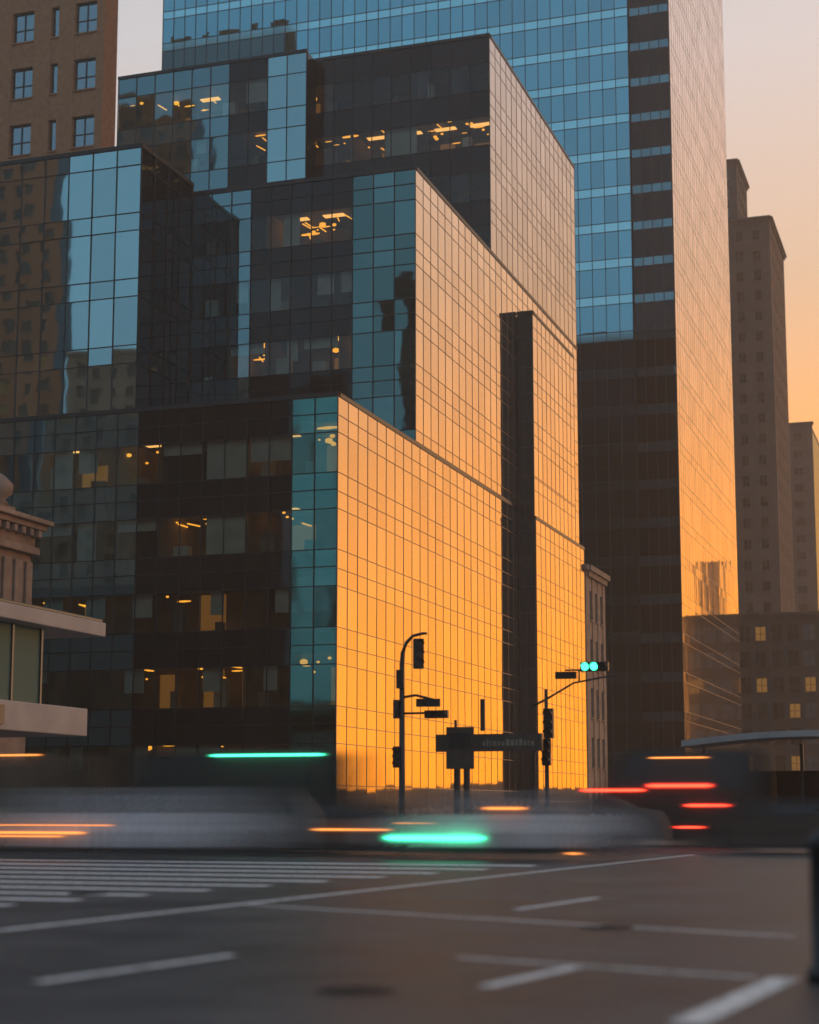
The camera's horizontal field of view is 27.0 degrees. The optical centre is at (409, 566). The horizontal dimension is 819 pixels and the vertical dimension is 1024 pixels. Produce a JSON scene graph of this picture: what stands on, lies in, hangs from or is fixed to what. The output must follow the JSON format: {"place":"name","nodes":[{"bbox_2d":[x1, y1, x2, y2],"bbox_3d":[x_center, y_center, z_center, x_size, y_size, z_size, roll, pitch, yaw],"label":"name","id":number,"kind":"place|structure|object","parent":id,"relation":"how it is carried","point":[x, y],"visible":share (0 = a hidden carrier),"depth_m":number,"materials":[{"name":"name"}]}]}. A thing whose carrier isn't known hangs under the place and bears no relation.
{"place":"outdoors","nodes":[
{"label":"outdoors","id":0,"kind":"place"},
{"bbox_2d":[0,473,53,758],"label":"carved stone hall","id":1,"kind":"structure","parent":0,"point":[20,532],"depth_m":89.14,"materials":[{"name":"stone"}]},
{"bbox_2d":[0,840,639,850],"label":"sidewalk","id":2,"kind":"structure","parent":0,"point":[227,847],"depth_m":53.85,"materials":[{"name":"concrete"}]},
{"bbox_2d":[0,598,105,737],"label":"canopy pavilion","id":3,"kind":"structure","parent":2,"relation":"on","point":[26,629],"depth_m":68.30,"materials":[{"name":"concrete"}]},
{"bbox_2d":[0,0,117,161],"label":"brown brick tower","id":4,"kind":"structure","parent":2,"relation":"on","point":[58,66],"depth_m":191.69,"materials":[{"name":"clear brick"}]},
{"bbox_2d":[118,53,537,762],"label":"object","id":5,"kind":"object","parent":2,"relation":"on","point":[204,363],"visible":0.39,"depth_m":127.68,"materials":[{"name":"black glass"}]},
{"bbox_2d":[0,143,141,416],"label":"wing front mullions","id":6,"kind":"object","parent":5,"relation":"attached to","point":[71,154],"visible":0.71,"depth_m":117.50,"materials":[{"name":"black metal"}]},
{"bbox_2d":[0,147,140,418],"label":"wing front glazing","id":7,"kind":"structure","parent":6,"relation":"attached to","point":[101,311],"depth_m":117.37,"materials":[{"name":"blue glass"}]},
{"bbox_2d":[136,143,193,407],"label":"wing side mullions","id":8,"kind":"object","parent":5,"relation":"attached to","point":[167,164],"visible":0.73,"depth_m":119.55,"materials":[{"name":"black metal"}]},
{"bbox_2d":[137,148,191,406],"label":"wing side glazing","id":9,"kind":"structure","parent":8,"relation":"attached to","point":[145,313],"depth_m":119.32,"materials":[{"name":"black glass"}]},
{"bbox_2d":[0,419,336,808],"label":"glazing","id":10,"kind":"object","parent":5,"relation":"attached to","point":[324,692],"visible":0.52,"depth_m":107.76,"materials":[{"name":"glass"}]},
{"bbox_2d":[0,391,339,805],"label":"front mullions","id":11,"kind":"object","parent":5,"relation":"attached to","point":[192,405],"visible":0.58,"depth_m":104.07,"materials":[{"name":"metal"}]},
{"bbox_2d":[0,400,291,746],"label":"front glazing","id":12,"kind":"structure","parent":11,"relation":"attached to","point":[187,735],"depth_m":104.50,"materials":[{"name":"black glass"}]},
{"bbox_2d":[117,49,308,191],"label":"wing front mullions","id":13,"kind":"object","parent":5,"relation":"attached to","point":[248,59],"visible":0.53,"depth_m":144.62,"materials":[{"name":"black metal"}]},
{"bbox_2d":[117,52,305,190],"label":"wing front glazing","id":14,"kind":"structure","parent":13,"relation":"attached to","point":[276,138],"depth_m":143.75,"materials":[{"name":"blue glass"}]},
{"bbox_2d":[124,78,332,172],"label":"wing interior","id":15,"kind":"object","parent":5,"relation":"attached to","point":[219,107],"visible":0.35,"depth_m":148.22,"materials":[{"name":"grey"}]},
{"bbox_2d":[194,207,351,380],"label":"interior","id":16,"kind":"object","parent":5,"relation":"on","point":[300,298],"visible":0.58,"depth_m":124.77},
{"bbox_2d":[190,165,417,440],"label":"front mullions","id":17,"kind":"object","parent":5,"relation":"attached to","point":[322,178],"visible":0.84,"depth_m":120.64,"materials":[{"name":"metal"}]},
{"bbox_2d":[190,169,414,439],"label":"front glazing","id":18,"kind":"structure","parent":17,"relation":"attached to","point":[383,354],"depth_m":119.84,"materials":[{"name":"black glass"}]},
{"bbox_2d":[315,33,490,248],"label":"front mullions","id":19,"kind":"object","parent":5,"relation":"attached to","point":[410,46],"visible":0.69,"depth_m":141.22,"materials":[{"name":"metal"}]},
{"bbox_2d":[315,36,489,225],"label":"front glazing","id":20,"kind":"structure","parent":19,"relation":"attached to","point":[432,110],"depth_m":141.27,"materials":[{"name":"black glass"}]},
{"bbox_2d":[323,62,489,247],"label":"interior","id":21,"kind":"object","parent":5,"relation":"on","point":[459,129],"visible":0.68,"depth_m":144.75,"materials":[{"name":"grey"}]},
{"bbox_2d":[337,392,520,817],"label":"side mullions","id":22,"kind":"object","parent":5,"relation":"attached to","point":[385,423],"visible":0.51,"depth_m":117.26,"materials":[{"name":"brown metal"}]},
{"bbox_2d":[337,397,520,817],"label":"side glazing","id":23,"kind":"structure","parent":22,"relation":"attached to","point":[385,620],"depth_m":115.34,"materials":[{"name":"orange glass"}]},
{"bbox_2d":[416,168,579,543],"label":"side mullions","id":24,"kind":"object","parent":5,"relation":"attached to","point":[487,247],"visible":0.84,"depth_m":130.22,"materials":[{"name":"brown metal"}]},
{"bbox_2d":[416,170,578,542],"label":"side glazing","id":25,"kind":"structure","parent":24,"relation":"attached to","point":[450,252],"depth_m":129.51,"materials":[{"name":"orange glass"}]},
{"bbox_2d":[486,35,576,346],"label":"side mullions","id":26,"kind":"object","parent":5,"relation":"attached to","point":[526,92],"visible":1,"depth_m":152.22,"materials":[{"name":"brown metal"}]},
{"bbox_2d":[490,38,575,344],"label":"side glazing","id":27,"kind":"structure","parent":26,"relation":"attached to","point":[521,271],"depth_m":151.16,"materials":[{"name":"beige glass"}]},
{"bbox_2d":[535,516,587,807],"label":"bay side lower mullions","id":28,"kind":"object","parent":5,"relation":"attached to","point":[567,538],"visible":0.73,"depth_m":148.13,"materials":[{"name":"brown metal"}]},
{"bbox_2d":[533,312,575,536],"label":"bay side upper mullions","id":29,"kind":"object","parent":28,"relation":"on","point":[552,333],"visible":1,"depth_m":150.09,"materials":[{"name":"brown metal"}]},
{"bbox_2d":[533,315,575,540],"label":"bay side upper glazing","id":30,"kind":"structure","parent":29,"relation":"attached to","point":[558,428],"depth_m":149.50,"materials":[{"name":"orange glass"}]},
{"bbox_2d":[536,520,587,808],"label":"bay side lower glazing","id":31,"kind":"structure","parent":28,"relation":"attached to","point":[571,627],"depth_m":148.27,"materials":[{"name":"orange glass"}]},
{"bbox_2d":[392,632,448,812],"bbox_3d":[0.360,5.819,58.500,1.991,7.200,0.557,-3,-8,18],"label":"traffic signal","id":32,"kind":"object","parent":2,"relation":"on","point":[399,713],"visible":0.98,"depth_m":58.73,"materials":[{"name":"black paint"}]},
{"bbox_2d":[162,0,741,787],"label":"glass skyscraper","id":33,"kind":"structure","parent":2,"relation":"on","point":[628,96],"depth_m":199.77,"materials":[{"name":"glass"}]},
{"bbox_2d":[436,699,542,810],"bbox_3d":[2.733,7.011,58.724,3.800,4.900,0.319,-3,-8,18],"label":"street sign","id":34,"kind":"object","parent":2,"relation":"on","point":[459,746],"visible":0.9,"depth_m":58.89,"materials":[{"name":"black metal"}]},
{"bbox_2d":[517,310,537,801],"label":"bay front mullions","id":35,"kind":"object","parent":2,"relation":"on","point":[525,367],"visible":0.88,"depth_m":141.36,"materials":[{"name":"black metal"}]},
{"bbox_2d":[518,314,536,801],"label":"bay front glazing","id":36,"kind":"structure","parent":35,"relation":"attached to","point":[525,439],"depth_m":141.42,"materials":[{"name":"black glass"}]},
{"bbox_2d":[532,661,615,802],"bbox_3d":[5.723,6.425,59.262,3.023,6.212,0.606,-3,-8,18],"label":"traffic signal","id":37,"kind":"object","parent":2,"relation":"on","point":[548,725],"visible":0.96,"depth_m":59.50,"materials":[{"name":"black paint"}]},
{"bbox_2d":[584,564,609,798],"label":"stone building","id":38,"kind":"structure","parent":2,"relation":"on","point":[596,581],"depth_m":161.45,"materials":[{"name":"stone"}]},
{"bbox_2d":[726,158,749,218],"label":"stone highrise","id":39,"kind":"structure","parent":2,"relation":"on","point":[738,186],"depth_m":356.75,"materials":[{"name":"stone"}]},
{"bbox_2d":[681,730,818,803],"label":"bus shelter","id":40,"kind":"object","parent":2,"relation":"on","point":[802,785],"visible":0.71,"depth_m":70.08,"materials":[{"name":"metal"}]},
{"bbox_2d":[728,215,794,613],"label":"stone highrise","id":41,"kind":"structure","parent":2,"relation":"on","point":[757,255],"depth_m":323.98,"materials":[{"name":"stone"}]},
{"bbox_2d":[789,421,818,611],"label":"stone office block","id":42,"kind":"structure","parent":2,"relation":"on","point":[804,457],"depth_m":397.07,"materials":[{"name":"stone"}]},
{"bbox_2d":[0,840,818,1023],"bbox_3d":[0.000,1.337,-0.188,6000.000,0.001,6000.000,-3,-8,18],"label":"road","id":43,"kind":"structure","parent":0,"point":[281,965],"depth_m":17.58,"materials":[{"name":"grey asphalt"}]},
{"bbox_2d":[0,754,78,844],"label":"city bus","id":44,"kind":"object","parent":43,"relation":"on","point":[30,789],"visible":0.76,"depth_m":52.17,"materials":[{"name":"paint"}]},
{"bbox_2d":[67,892,108,894],"bbox_3d":[-5.000,5.086,26.551,0.660,0.005,0.660,-3,-8,18],"label":"manhole cover","id":45,"kind":"object","parent":43,"relation":"on","point":[84,893],"visible":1,"depth_m":26.48,"materials":[{"name":"grey metal"}]},
{"bbox_2d":[0,803,211,852],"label":"suv","id":46,"kind":"object","parent":43,"relation":"on","point":[128,828],"visible":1,"depth_m":42.81,"materials":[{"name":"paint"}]},
{"bbox_2d":[125,752,355,845],"bbox_3d":[-5.156,7.059,51.738,9.000,3.080,2.582,-3,-8,18],"label":"city bus","id":47,"kind":"object","parent":43,"relation":"on","point":[239,796],"visible":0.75,"depth_m":50.69,"materials":[{"name":"paint"}]},
{"bbox_2d":[252,807,425,849],"bbox_3d":[-1.898,7.226,47.534,8.100,1.580,2.027,-3,-8,18],"label":"sedan","id":48,"kind":"object","parent":43,"relation":"on","point":[337,828],"visible":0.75,"depth_m":46.75,"materials":[{"name":"paint"}]},
{"bbox_2d":[311,985,399,994],"bbox_3d":[-0.400,3.124,12.588,0.660,0.005,0.660,-3,-8,18],"label":"manhole cover","id":49,"kind":"object","parent":43,"relation":"on","point":[354,990],"visible":1,"depth_m":12.56,"materials":[{"name":"grey metal"}]},
{"bbox_2d":[0,855,800,1023],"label":"road markings","id":50,"kind":"object","parent":43,"relation":"on","point":[705,1014],"visible":1,"depth_m":25.13,"materials":[{"name":"paint"}]},
{"bbox_2d":[388,802,601,853],"bbox_3d":[2.423,6.554,43.475,8.300,1.780,2.100,-3,-8,18],"label":"car","id":51,"kind":"object","parent":43,"relation":"on","point":[512,827],"visible":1,"depth_m":42.73,"materials":[{"name":"paint"}]},
{"bbox_2d":[577,925,634,928],"bbox_3d":[2.200,4.042,19.124,0.660,0.005,0.660,-3,-8,18],"label":"manhole cover","id":52,"kind":"object","parent":43,"relation":"on","point":[606,927],"visible":1,"depth_m":19.09,"materials":[{"name":"grey metal"}]},
{"bbox_2d":[581,751,760,841],"bbox_3d":[9.065,7.963,59.250,7.200,3.380,2.337,-3,-8,18],"label":"delivery van","id":53,"kind":"object","parent":43,"relation":"on","point":[655,795],"visible":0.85,"depth_m":58.37,"materials":[{"name":"paint"}]},
{"bbox_2d":[679,802,818,847],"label":"sedan","id":54,"kind":"object","parent":43,"relation":"on","point":[781,825],"visible":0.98,"depth_m":48.83,"materials":[{"name":"paint"}]},
{"bbox_2d":[805,831,818,983],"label":"bollard","id":55,"kind":"object","parent":43,"relation":"on","point":[812,843],"visible":1,"depth_m":13.20,"materials":[{"name":"black paint"}]},
{"bbox_2d":[115,0,818,441],"label":"sky","id":56,"kind":"structure","parent":0,"point":[771,47],"materials":[{"name":"orange"}]},
{"bbox_2d":[739,611,818,770],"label":"stone office block","id":57,"kind":"structure","parent":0,"point":[779,665],"depth_m":275.34,"materials":[{"name":"stone"}]},
{"bbox_2d":[755,627,815,769],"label":"lit windows","id":58,"kind":"structure","parent":57,"relation":"in","point":[794,708],"depth_m":274.43,"materials":[{"name":"glass"}]}
]}

